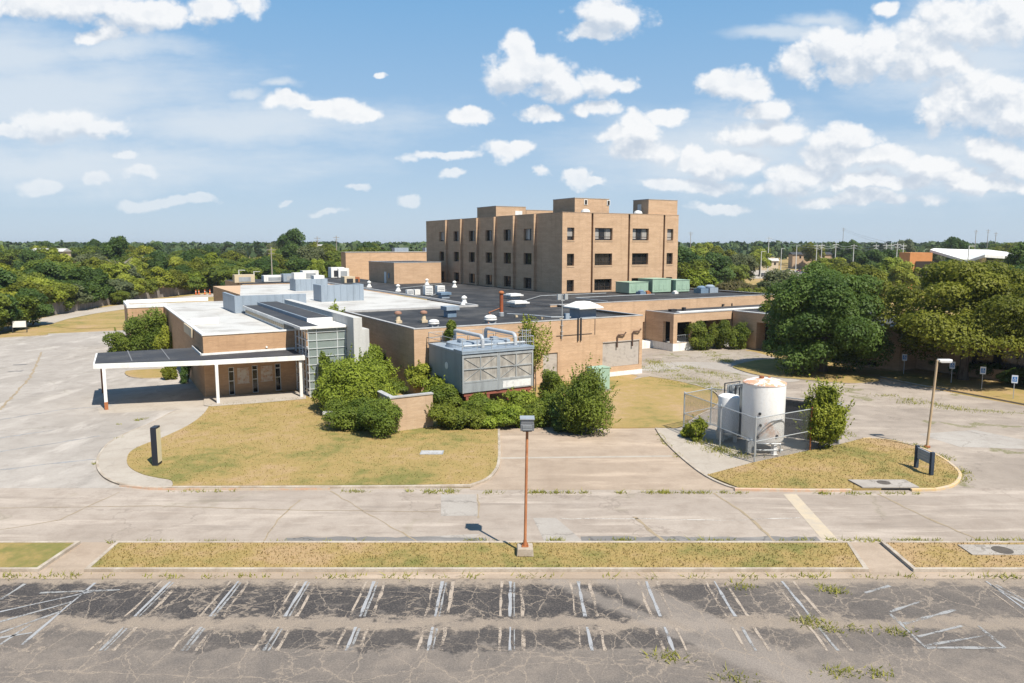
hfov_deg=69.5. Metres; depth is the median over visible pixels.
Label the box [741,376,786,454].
storage tank
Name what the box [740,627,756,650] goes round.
stall line
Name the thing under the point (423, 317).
mushroom vent
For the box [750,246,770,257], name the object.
elm tree
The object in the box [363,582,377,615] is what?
stall line
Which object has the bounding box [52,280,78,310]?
elm tree
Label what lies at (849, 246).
power lines
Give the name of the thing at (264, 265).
hackberry tree
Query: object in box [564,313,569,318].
electrical cabinet
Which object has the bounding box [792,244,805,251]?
ash tree
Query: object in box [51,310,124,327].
back lawn
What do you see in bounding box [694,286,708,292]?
roof fan unit
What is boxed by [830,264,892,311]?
olive tree
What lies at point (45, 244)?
hackberry tree
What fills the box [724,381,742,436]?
vaporizer rack
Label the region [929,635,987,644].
hatch line
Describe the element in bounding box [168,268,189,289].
ash tree
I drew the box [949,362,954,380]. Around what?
parking sign
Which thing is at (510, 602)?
stall line
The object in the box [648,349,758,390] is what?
service court
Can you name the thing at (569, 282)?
window
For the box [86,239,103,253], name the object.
hackberry tree
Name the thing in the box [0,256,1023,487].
ground
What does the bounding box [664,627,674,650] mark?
stall line
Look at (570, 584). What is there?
bare strip
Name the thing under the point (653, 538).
curb
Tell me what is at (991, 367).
hedge shrub
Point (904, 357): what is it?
parking sign
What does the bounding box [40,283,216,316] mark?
wooden fence
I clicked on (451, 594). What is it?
bare strip
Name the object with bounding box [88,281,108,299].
hackberry tree
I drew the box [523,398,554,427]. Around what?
hedge shrub
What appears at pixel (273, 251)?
mesquite tree
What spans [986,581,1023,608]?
stall line
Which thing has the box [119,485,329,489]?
curb
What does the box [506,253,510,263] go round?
window
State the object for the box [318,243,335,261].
elm tree
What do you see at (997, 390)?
verge
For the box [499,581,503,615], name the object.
bare strip
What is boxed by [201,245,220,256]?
hackberry tree
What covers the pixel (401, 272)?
roof block
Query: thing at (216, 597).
bare strip
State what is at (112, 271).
mesquite tree
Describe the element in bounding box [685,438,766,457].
weeds
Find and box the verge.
[880,368,1023,404]
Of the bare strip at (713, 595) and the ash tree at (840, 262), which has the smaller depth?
the bare strip at (713, 595)
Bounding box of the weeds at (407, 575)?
[2,569,1021,580]
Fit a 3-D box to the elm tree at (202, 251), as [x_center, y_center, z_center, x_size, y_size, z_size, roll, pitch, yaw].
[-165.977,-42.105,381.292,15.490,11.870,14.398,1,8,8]
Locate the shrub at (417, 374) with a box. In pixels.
[404,360,431,388]
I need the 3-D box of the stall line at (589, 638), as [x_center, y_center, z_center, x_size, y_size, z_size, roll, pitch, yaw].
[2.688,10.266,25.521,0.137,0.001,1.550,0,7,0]
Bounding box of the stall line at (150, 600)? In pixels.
[134,581,170,615]
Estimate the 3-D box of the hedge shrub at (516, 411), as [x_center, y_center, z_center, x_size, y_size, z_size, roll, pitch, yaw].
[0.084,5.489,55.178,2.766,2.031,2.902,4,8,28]
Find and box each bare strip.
[88,627,114,650]
[112,627,137,650]
[125,581,161,615]
[149,581,180,615]
[171,627,192,649]
[195,627,212,650]
[200,581,230,615]
[221,581,248,615]
[252,628,268,650]
[274,581,298,615]
[275,629,289,650]
[295,583,316,615]
[334,627,347,650]
[350,581,367,614]
[360,628,367,649]
[371,581,385,615]
[416,628,423,650]
[424,581,433,615]
[441,627,446,650]
[447,581,454,611]
[498,627,501,650]
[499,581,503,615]
[520,581,524,615]
[521,630,525,650]
[568,581,575,615]
[587,581,598,615]
[598,627,606,650]
[637,581,651,615]
[655,627,664,650]
[656,581,671,615]
[675,627,686,650]
[705,581,726,615]
[726,584,748,615]
[731,627,746,650]
[753,627,771,650]
[774,581,800,615]
[792,581,822,615]
[809,627,827,650]
[832,630,852,650]
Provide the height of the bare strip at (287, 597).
0.001 m
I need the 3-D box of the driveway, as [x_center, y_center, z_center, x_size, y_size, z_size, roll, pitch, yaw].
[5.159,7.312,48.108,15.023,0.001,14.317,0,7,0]
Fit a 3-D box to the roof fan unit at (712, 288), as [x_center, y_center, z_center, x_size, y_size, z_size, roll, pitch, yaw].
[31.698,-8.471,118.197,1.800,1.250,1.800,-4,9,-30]
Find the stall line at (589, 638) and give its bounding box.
[586,627,593,650]
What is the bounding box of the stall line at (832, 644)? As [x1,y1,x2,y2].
[817,627,839,650]
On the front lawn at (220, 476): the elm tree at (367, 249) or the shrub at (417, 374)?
the shrub at (417, 374)
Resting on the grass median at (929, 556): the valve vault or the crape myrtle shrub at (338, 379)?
the valve vault
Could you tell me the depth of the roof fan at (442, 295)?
105.15 m
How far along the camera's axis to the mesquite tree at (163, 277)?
191.46 m
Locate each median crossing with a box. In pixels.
[38,542,114,572]
[850,542,912,572]
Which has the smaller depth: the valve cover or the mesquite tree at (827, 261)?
the valve cover
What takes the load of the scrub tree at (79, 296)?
on the ground at (621, 379)
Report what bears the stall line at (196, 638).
on the parking lot
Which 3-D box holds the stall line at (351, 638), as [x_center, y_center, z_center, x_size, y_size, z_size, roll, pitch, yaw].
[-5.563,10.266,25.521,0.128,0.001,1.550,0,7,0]
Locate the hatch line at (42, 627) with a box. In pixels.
[21,583,95,644]
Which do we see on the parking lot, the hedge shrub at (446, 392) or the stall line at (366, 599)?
the stall line at (366, 599)
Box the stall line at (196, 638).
[185,628,205,650]
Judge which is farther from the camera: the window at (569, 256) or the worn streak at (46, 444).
the window at (569, 256)
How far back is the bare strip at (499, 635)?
25.58 m
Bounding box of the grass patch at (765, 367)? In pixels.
[733,359,879,383]
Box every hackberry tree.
[0,268,17,291]
[0,293,23,325]
[13,248,45,270]
[14,287,54,324]
[22,262,66,282]
[31,241,53,247]
[58,266,92,281]
[65,279,103,302]
[80,267,115,294]
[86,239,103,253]
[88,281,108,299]
[101,235,131,260]
[143,249,168,259]
[147,254,172,287]
[148,242,167,254]
[166,264,191,272]
[178,250,190,256]
[180,253,203,261]
[186,249,205,257]
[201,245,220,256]
[244,259,279,278]
[261,256,280,268]
[275,227,305,254]
[276,243,298,269]
[279,257,310,274]
[356,241,377,249]
[379,248,390,251]
[677,247,708,270]
[704,252,735,283]
[832,241,856,258]
[838,241,860,262]
[855,249,885,269]
[880,248,898,261]
[941,236,971,259]
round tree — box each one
[0,244,7,251]
[36,247,59,257]
[185,271,208,289]
[201,252,226,264]
[306,258,326,277]
[333,261,340,266]
[680,268,719,287]
[690,247,705,256]
[875,256,903,273]
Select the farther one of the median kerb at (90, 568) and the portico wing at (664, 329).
the portico wing at (664, 329)
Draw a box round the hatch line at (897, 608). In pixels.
[890,601,919,611]
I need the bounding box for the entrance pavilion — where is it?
[93,292,368,409]
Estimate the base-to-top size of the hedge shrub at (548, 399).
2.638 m
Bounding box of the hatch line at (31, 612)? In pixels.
[0,601,71,622]
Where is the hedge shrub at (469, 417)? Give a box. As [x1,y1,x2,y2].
[449,404,491,428]
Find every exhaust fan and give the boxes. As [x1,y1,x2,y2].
[428,319,438,326]
[484,315,496,323]
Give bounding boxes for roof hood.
[563,301,603,318]
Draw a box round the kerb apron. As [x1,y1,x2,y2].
[0,572,1023,578]
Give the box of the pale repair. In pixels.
[920,430,1023,448]
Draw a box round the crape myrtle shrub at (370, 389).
[347,374,398,403]
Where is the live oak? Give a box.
[871,259,1023,379]
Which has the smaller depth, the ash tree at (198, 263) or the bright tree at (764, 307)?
the bright tree at (764, 307)
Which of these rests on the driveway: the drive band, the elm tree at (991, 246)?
the drive band
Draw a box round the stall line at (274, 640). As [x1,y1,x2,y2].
[267,629,281,650]
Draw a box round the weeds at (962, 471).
[843,429,975,482]
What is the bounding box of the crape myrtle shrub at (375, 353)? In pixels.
[346,343,402,380]
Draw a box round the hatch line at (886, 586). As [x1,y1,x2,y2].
[865,585,891,592]
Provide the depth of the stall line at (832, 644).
25.35 m
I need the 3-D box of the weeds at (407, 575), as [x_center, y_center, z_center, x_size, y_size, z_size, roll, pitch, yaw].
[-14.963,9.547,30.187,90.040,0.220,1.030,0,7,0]
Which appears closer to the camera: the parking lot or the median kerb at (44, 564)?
the parking lot
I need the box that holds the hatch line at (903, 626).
[890,614,926,647]
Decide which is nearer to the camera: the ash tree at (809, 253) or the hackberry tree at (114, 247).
the hackberry tree at (114, 247)
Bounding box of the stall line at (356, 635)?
[351,628,360,645]
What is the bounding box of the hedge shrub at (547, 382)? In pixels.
[537,366,565,398]
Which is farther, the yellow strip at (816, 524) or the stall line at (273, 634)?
the yellow strip at (816, 524)
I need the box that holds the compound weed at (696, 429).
[681,414,708,441]
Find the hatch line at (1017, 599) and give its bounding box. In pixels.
[990,585,1023,603]
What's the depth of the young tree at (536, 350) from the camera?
68.20 m
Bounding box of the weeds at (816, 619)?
[640,576,918,682]
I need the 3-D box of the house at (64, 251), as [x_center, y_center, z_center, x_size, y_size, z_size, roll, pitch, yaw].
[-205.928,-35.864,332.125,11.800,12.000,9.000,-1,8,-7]
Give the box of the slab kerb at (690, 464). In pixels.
[655,428,737,488]
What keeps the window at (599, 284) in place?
in the hospital tower at (575, 245)
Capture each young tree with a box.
[328,298,344,312]
[444,319,456,340]
[518,313,552,390]
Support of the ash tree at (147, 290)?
on the ground at (621, 379)
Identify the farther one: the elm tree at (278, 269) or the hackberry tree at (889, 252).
the hackberry tree at (889, 252)
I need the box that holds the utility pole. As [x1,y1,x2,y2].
[266,247,275,274]
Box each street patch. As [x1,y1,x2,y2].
[437,534,478,537]
[441,494,477,515]
[533,518,581,540]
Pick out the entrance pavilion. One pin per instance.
(230, 344)
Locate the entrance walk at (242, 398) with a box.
[204,391,305,405]
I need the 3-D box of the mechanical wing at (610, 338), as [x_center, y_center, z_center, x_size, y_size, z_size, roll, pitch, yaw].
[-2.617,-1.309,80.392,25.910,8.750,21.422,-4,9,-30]
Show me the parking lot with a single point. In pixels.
(66, 639)
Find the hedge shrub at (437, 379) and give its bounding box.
[420,373,444,392]
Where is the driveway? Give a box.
[470,427,733,489]
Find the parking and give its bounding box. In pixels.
[751,270,801,278]
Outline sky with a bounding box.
[0,0,1023,243]
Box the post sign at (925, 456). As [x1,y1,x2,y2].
[914,445,934,474]
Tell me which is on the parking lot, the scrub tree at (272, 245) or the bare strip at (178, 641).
the bare strip at (178, 641)
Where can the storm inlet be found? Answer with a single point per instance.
(893, 484)
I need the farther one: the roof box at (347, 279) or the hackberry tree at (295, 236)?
the hackberry tree at (295, 236)
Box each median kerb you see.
[0,541,80,571]
[84,541,868,571]
[880,541,1023,571]
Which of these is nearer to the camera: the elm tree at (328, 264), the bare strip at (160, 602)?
the bare strip at (160, 602)
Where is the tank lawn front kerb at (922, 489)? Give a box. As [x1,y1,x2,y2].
[910,488,935,491]
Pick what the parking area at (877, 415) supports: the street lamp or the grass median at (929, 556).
the street lamp
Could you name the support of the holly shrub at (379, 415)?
on the front lawn at (220, 476)
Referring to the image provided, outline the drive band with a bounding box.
[500,455,672,458]
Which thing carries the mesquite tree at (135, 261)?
on the ground at (621, 379)
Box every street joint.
[0,492,118,529]
[22,506,431,511]
[263,500,299,540]
[331,491,416,540]
[477,494,479,517]
[562,517,799,519]
[633,517,663,540]
[713,493,774,540]
[878,494,976,538]
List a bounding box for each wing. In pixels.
[225,278,376,291]
[328,281,774,348]
[344,294,642,393]
[645,304,760,350]
[732,310,1023,382]
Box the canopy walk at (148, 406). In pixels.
[98,399,205,413]
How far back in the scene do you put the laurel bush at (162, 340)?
88.15 m
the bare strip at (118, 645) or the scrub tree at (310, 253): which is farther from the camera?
the scrub tree at (310, 253)
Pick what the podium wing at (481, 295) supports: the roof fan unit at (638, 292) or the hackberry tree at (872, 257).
the roof fan unit at (638, 292)
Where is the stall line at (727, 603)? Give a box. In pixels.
[714,581,736,615]
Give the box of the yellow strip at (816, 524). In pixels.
[784,494,838,540]
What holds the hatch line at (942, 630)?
on the parking lot
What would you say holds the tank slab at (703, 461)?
on the parking area at (877, 415)
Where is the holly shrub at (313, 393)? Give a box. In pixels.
[310,385,332,405]
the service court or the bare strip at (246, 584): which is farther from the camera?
the service court
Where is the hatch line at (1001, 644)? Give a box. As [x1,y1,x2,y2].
[978,626,1006,647]
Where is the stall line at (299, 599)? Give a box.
[289,583,309,615]
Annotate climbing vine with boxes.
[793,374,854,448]
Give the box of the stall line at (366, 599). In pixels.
[359,581,375,615]
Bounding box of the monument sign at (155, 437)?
[150,425,161,465]
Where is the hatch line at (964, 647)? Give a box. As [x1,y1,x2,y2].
[926,646,1004,648]
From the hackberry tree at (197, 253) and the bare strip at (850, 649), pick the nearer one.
the bare strip at (850, 649)
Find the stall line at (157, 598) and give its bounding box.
[139,582,173,615]
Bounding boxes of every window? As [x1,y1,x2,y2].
[228,367,234,394]
[252,365,258,392]
[275,364,280,390]
[455,231,458,240]
[455,252,458,260]
[471,231,474,240]
[471,252,474,261]
[471,274,474,282]
[487,230,491,240]
[487,252,491,262]
[488,275,491,284]
[506,229,510,240]
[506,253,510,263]
[506,276,510,286]
[525,277,530,288]
[526,229,531,239]
[526,253,531,263]
[567,228,572,239]
[567,254,572,265]
[567,280,571,291]
[594,279,609,290]
[595,228,610,239]
[595,253,610,264]
[632,229,646,239]
[632,253,646,264]
[666,253,670,263]
[667,229,671,240]
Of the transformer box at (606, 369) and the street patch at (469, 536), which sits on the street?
the street patch at (469, 536)
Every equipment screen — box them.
[290,272,327,290]
[313,283,363,301]
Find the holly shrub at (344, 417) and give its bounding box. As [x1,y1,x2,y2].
[319,392,372,431]
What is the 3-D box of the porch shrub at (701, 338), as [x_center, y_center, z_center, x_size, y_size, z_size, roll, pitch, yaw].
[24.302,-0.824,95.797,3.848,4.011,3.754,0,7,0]
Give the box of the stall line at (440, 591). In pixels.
[434,581,443,615]
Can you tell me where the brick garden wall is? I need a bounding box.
[377,389,433,431]
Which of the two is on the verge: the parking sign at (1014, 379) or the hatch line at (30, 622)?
the parking sign at (1014, 379)
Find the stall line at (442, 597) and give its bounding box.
[439,582,446,615]
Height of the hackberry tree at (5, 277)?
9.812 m
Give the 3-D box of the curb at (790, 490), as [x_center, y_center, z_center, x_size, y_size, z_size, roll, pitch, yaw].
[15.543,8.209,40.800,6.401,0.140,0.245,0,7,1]
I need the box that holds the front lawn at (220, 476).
[127,389,498,485]
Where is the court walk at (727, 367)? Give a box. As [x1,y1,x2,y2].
[642,362,798,381]
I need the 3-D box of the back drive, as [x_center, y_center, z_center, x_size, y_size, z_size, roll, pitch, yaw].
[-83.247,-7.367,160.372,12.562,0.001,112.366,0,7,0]
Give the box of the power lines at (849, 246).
[770,229,902,249]
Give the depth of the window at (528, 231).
123.86 m
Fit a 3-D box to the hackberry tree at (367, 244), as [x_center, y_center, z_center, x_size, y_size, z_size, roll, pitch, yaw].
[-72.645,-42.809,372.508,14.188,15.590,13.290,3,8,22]
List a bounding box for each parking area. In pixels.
[0,330,203,487]
[612,346,1023,487]
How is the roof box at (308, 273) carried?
on the wing at (232, 283)
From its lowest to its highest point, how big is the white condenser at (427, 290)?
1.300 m
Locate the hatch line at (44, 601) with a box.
[0,591,93,611]
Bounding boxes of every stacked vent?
[503,293,523,298]
[506,300,529,306]
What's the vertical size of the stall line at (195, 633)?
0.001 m
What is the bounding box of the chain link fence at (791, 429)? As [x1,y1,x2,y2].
[683,387,841,461]
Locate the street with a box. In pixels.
[0,488,1023,542]
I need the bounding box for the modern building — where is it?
[899,248,1009,289]
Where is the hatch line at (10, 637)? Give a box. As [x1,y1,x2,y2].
[0,625,29,644]
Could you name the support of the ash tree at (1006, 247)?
on the ground at (621, 379)
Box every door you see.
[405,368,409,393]
[543,353,556,376]
[595,369,609,388]
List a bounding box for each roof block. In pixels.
[213,284,456,310]
[369,261,440,283]
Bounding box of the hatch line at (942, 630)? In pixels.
[917,625,962,637]
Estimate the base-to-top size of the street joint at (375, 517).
0.001 m
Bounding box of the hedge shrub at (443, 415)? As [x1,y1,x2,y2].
[426,398,465,429]
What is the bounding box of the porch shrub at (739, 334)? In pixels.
[727,321,752,349]
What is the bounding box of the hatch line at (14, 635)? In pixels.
[0,632,31,638]
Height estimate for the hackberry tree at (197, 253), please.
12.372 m
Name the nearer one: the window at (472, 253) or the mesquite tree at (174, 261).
the window at (472, 253)
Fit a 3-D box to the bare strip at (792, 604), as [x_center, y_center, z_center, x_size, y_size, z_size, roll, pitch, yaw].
[10.598,9.885,28.447,0.130,0.001,2.850,0,7,0]
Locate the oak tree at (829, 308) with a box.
[761,261,896,375]
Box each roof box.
[232,274,254,282]
[261,275,281,281]
[281,274,290,281]
[300,270,318,278]
[328,267,343,277]
[337,268,348,277]
[341,276,354,282]
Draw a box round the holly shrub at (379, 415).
[356,396,402,439]
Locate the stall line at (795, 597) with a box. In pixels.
[781,581,810,615]
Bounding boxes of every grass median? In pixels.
[0,543,72,566]
[92,543,861,566]
[887,543,1023,566]
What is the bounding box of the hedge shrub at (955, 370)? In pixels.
[948,362,974,373]
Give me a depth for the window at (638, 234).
122.66 m
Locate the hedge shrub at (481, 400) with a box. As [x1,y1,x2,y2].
[460,392,503,407]
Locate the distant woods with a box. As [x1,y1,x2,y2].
[0,240,1021,259]
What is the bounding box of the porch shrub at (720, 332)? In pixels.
[706,319,731,348]
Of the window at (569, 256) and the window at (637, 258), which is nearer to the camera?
the window at (569, 256)
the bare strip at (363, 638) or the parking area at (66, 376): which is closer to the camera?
the bare strip at (363, 638)
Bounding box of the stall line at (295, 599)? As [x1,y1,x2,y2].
[284,581,307,615]
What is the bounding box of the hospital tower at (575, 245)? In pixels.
[426,197,678,306]
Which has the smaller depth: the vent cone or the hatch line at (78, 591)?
the hatch line at (78, 591)
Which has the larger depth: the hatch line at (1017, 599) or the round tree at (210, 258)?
the round tree at (210, 258)
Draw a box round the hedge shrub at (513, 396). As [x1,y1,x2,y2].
[496,386,539,407]
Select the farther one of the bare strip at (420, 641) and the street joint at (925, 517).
the street joint at (925, 517)
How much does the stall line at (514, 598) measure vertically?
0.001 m
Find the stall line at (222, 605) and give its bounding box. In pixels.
[214,582,241,615]
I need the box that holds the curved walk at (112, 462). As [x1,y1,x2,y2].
[98,406,329,487]
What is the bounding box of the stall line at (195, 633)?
[181,627,202,650]
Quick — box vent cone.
[460,296,466,304]
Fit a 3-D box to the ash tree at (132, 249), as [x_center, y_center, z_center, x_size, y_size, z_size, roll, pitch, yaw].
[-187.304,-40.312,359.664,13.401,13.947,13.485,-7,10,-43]
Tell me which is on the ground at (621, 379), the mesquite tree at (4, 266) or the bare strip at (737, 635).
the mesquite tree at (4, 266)
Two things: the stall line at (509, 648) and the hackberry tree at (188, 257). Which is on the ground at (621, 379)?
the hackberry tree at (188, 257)
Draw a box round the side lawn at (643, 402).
[591,377,717,427]
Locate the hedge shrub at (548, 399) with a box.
[539,390,561,424]
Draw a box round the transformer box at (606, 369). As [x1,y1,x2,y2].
[587,365,610,391]
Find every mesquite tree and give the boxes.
[0,263,18,270]
[0,291,16,296]
[22,276,69,305]
[30,245,47,249]
[45,253,72,262]
[92,262,135,279]
[112,273,144,294]
[127,257,148,271]
[134,245,155,256]
[140,266,177,287]
[167,256,187,267]
[268,247,279,255]
[691,242,712,254]
[749,248,771,273]
[809,257,846,269]
[887,260,921,288]
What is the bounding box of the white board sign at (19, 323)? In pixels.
[11,321,27,331]
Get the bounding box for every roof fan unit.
[636,290,645,294]
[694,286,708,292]
[705,285,717,292]
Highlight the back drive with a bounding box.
[0,293,212,332]
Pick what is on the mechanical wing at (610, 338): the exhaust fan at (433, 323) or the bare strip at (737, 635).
the exhaust fan at (433, 323)
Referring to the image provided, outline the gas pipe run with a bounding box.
[488,308,570,323]
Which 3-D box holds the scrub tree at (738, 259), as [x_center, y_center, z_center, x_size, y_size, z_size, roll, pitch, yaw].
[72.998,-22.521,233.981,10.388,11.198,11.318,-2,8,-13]
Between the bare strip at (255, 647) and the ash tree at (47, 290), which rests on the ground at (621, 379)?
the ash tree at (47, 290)
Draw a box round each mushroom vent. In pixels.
[394,311,401,322]
[420,310,427,322]
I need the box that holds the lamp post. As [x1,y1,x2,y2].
[517,416,534,556]
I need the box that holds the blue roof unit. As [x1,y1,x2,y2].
[441,305,459,316]
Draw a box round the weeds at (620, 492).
[422,486,749,494]
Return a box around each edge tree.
[1003,242,1023,268]
[1003,264,1023,284]
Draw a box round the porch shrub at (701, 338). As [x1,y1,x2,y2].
[684,320,714,349]
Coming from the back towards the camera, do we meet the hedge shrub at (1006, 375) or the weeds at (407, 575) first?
the hedge shrub at (1006, 375)
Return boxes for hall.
[341,248,426,294]
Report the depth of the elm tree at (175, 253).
314.69 m
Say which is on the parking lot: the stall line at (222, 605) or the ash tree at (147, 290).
the stall line at (222, 605)
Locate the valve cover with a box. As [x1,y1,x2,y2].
[420,450,443,454]
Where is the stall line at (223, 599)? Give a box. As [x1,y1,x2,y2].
[209,581,238,615]
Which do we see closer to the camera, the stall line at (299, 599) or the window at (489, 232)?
the stall line at (299, 599)
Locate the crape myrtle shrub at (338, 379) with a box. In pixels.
[311,343,395,410]
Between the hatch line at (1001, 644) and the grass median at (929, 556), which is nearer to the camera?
the hatch line at (1001, 644)
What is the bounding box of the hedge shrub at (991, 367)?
[972,362,1004,375]
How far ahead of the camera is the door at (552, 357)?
72.59 m
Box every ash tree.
[0,280,53,301]
[76,257,115,267]
[122,245,135,253]
[122,253,153,268]
[134,279,149,292]
[138,267,151,277]
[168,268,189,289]
[178,257,208,270]
[219,250,246,260]
[255,253,289,269]
[704,245,737,257]
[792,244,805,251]
[800,242,825,261]
[828,258,861,271]
[992,242,1014,260]
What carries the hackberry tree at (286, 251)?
on the ground at (621, 379)
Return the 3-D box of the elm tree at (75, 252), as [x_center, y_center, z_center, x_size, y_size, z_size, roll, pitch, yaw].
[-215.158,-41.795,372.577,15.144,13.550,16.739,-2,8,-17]
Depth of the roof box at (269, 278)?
156.65 m
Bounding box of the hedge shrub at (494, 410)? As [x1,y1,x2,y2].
[475,400,512,428]
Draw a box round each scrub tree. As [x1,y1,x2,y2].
[68,284,93,304]
[73,252,108,263]
[106,278,138,299]
[126,264,144,278]
[233,248,247,257]
[263,242,281,255]
[293,245,326,266]
[729,253,758,281]
[750,280,786,291]
[895,238,915,251]
[925,247,945,260]
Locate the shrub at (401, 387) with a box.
[384,377,408,393]
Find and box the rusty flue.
[499,291,503,315]
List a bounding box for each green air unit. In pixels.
[615,281,647,293]
[638,278,671,292]
[671,279,689,292]
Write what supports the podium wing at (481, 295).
on the ground at (621, 379)
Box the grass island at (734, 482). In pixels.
[707,438,957,489]
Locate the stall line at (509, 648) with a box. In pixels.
[508,627,511,650]
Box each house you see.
[40,248,70,255]
[758,258,778,269]
[788,252,832,267]
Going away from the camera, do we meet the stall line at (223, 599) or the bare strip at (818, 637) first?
the bare strip at (818, 637)
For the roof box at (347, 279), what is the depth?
148.86 m
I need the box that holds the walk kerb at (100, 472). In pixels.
[96,410,177,487]
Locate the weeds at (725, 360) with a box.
[642,350,1021,413]
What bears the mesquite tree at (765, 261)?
on the ground at (621, 379)
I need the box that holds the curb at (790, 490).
[734,488,851,491]
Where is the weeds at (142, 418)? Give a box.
[90,417,679,464]
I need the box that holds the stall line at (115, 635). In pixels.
[99,627,122,650]
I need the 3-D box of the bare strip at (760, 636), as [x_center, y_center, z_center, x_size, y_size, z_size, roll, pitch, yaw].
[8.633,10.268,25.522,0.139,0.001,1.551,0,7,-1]
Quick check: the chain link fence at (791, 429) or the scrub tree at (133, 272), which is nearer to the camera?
the chain link fence at (791, 429)
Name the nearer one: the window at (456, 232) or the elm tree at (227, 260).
the window at (456, 232)
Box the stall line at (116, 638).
[104,628,127,650]
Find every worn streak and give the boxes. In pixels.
[0,436,97,451]
[1,459,95,469]
[5,405,111,418]
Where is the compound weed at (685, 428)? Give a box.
[679,421,691,437]
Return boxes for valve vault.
[958,544,1023,554]
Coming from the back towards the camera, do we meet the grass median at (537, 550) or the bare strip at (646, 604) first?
the grass median at (537, 550)
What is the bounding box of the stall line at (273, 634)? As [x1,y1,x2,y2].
[263,627,278,650]
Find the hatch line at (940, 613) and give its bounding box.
[902,609,953,624]
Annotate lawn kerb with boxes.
[172,426,500,488]
[649,376,718,427]
[867,437,961,490]
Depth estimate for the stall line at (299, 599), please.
28.40 m
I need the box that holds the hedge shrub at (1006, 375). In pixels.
[995,367,1023,384]
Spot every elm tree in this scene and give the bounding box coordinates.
[0,249,25,267]
[0,293,11,330]
[0,295,40,328]
[6,270,45,284]
[22,259,74,278]
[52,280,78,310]
[69,245,100,261]
[109,257,144,269]
[109,290,129,304]
[135,278,158,293]
[167,251,182,259]
[178,248,206,253]
[185,277,201,292]
[188,267,219,287]
[208,265,263,283]
[218,257,235,263]
[231,258,255,267]
[273,267,282,272]
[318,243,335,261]
[324,250,347,262]
[324,261,337,277]
[341,247,378,251]
[677,259,711,278]
[724,263,749,282]
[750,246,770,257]
[978,248,997,260]
[988,244,1003,248]
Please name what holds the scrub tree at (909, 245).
on the ground at (621, 379)
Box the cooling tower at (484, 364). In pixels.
[428,327,533,400]
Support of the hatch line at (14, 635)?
on the parking lot
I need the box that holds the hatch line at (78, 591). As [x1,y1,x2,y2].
[39,589,119,593]
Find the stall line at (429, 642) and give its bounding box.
[427,627,433,650]
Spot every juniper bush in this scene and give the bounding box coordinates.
[549,403,574,432]
[550,352,621,435]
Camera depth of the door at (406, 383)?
67.14 m
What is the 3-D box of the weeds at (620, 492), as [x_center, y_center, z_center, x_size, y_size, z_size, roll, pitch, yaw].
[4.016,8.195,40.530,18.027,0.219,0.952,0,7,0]
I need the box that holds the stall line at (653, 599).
[645,581,661,615]
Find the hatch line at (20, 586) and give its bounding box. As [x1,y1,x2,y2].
[0,584,25,598]
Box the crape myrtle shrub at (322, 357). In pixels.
[318,350,336,377]
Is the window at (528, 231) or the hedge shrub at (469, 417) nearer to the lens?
the hedge shrub at (469, 417)
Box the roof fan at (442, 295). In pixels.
[436,292,450,298]
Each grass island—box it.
[0,332,47,337]
[125,368,162,378]
[707,438,957,489]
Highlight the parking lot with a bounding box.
[0,579,1023,682]
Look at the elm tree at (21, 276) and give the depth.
150.63 m
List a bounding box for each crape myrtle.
[715,280,756,290]
[734,287,775,293]
[762,268,797,284]
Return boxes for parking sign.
[902,354,906,373]
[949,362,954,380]
[980,367,985,388]
[1011,375,1017,397]
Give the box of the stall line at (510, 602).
[508,581,511,615]
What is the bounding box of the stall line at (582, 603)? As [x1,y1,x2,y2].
[577,581,586,615]
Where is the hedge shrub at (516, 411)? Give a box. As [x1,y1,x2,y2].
[497,400,525,427]
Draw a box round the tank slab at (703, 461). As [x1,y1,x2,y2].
[658,421,831,473]
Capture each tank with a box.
[716,393,740,441]
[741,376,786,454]
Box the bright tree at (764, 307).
[758,299,772,311]
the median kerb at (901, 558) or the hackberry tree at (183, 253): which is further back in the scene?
the hackberry tree at (183, 253)
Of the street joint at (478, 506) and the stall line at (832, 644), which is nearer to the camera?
the stall line at (832, 644)
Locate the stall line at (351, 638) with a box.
[345,627,356,650]
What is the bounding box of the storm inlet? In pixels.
[848,479,918,489]
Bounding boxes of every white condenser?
[405,289,419,294]
[423,286,432,294]
[435,285,444,293]
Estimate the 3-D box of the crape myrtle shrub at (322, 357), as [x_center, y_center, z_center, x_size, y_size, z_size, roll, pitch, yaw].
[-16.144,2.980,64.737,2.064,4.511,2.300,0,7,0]
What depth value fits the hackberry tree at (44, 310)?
123.78 m
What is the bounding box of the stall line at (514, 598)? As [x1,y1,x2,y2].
[513,582,514,615]
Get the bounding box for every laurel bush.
[102,327,140,351]
[123,307,167,350]
[150,324,172,349]
[160,366,177,379]
[177,366,191,383]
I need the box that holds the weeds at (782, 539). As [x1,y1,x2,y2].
[106,487,1023,543]
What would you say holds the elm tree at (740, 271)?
on the ground at (621, 379)
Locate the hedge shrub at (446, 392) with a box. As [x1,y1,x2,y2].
[425,381,461,406]
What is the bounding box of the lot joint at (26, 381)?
[0,352,41,409]
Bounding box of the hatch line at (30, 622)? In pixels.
[0,611,59,632]
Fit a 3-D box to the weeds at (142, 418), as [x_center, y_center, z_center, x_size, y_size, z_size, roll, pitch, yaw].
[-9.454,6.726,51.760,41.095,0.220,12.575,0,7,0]

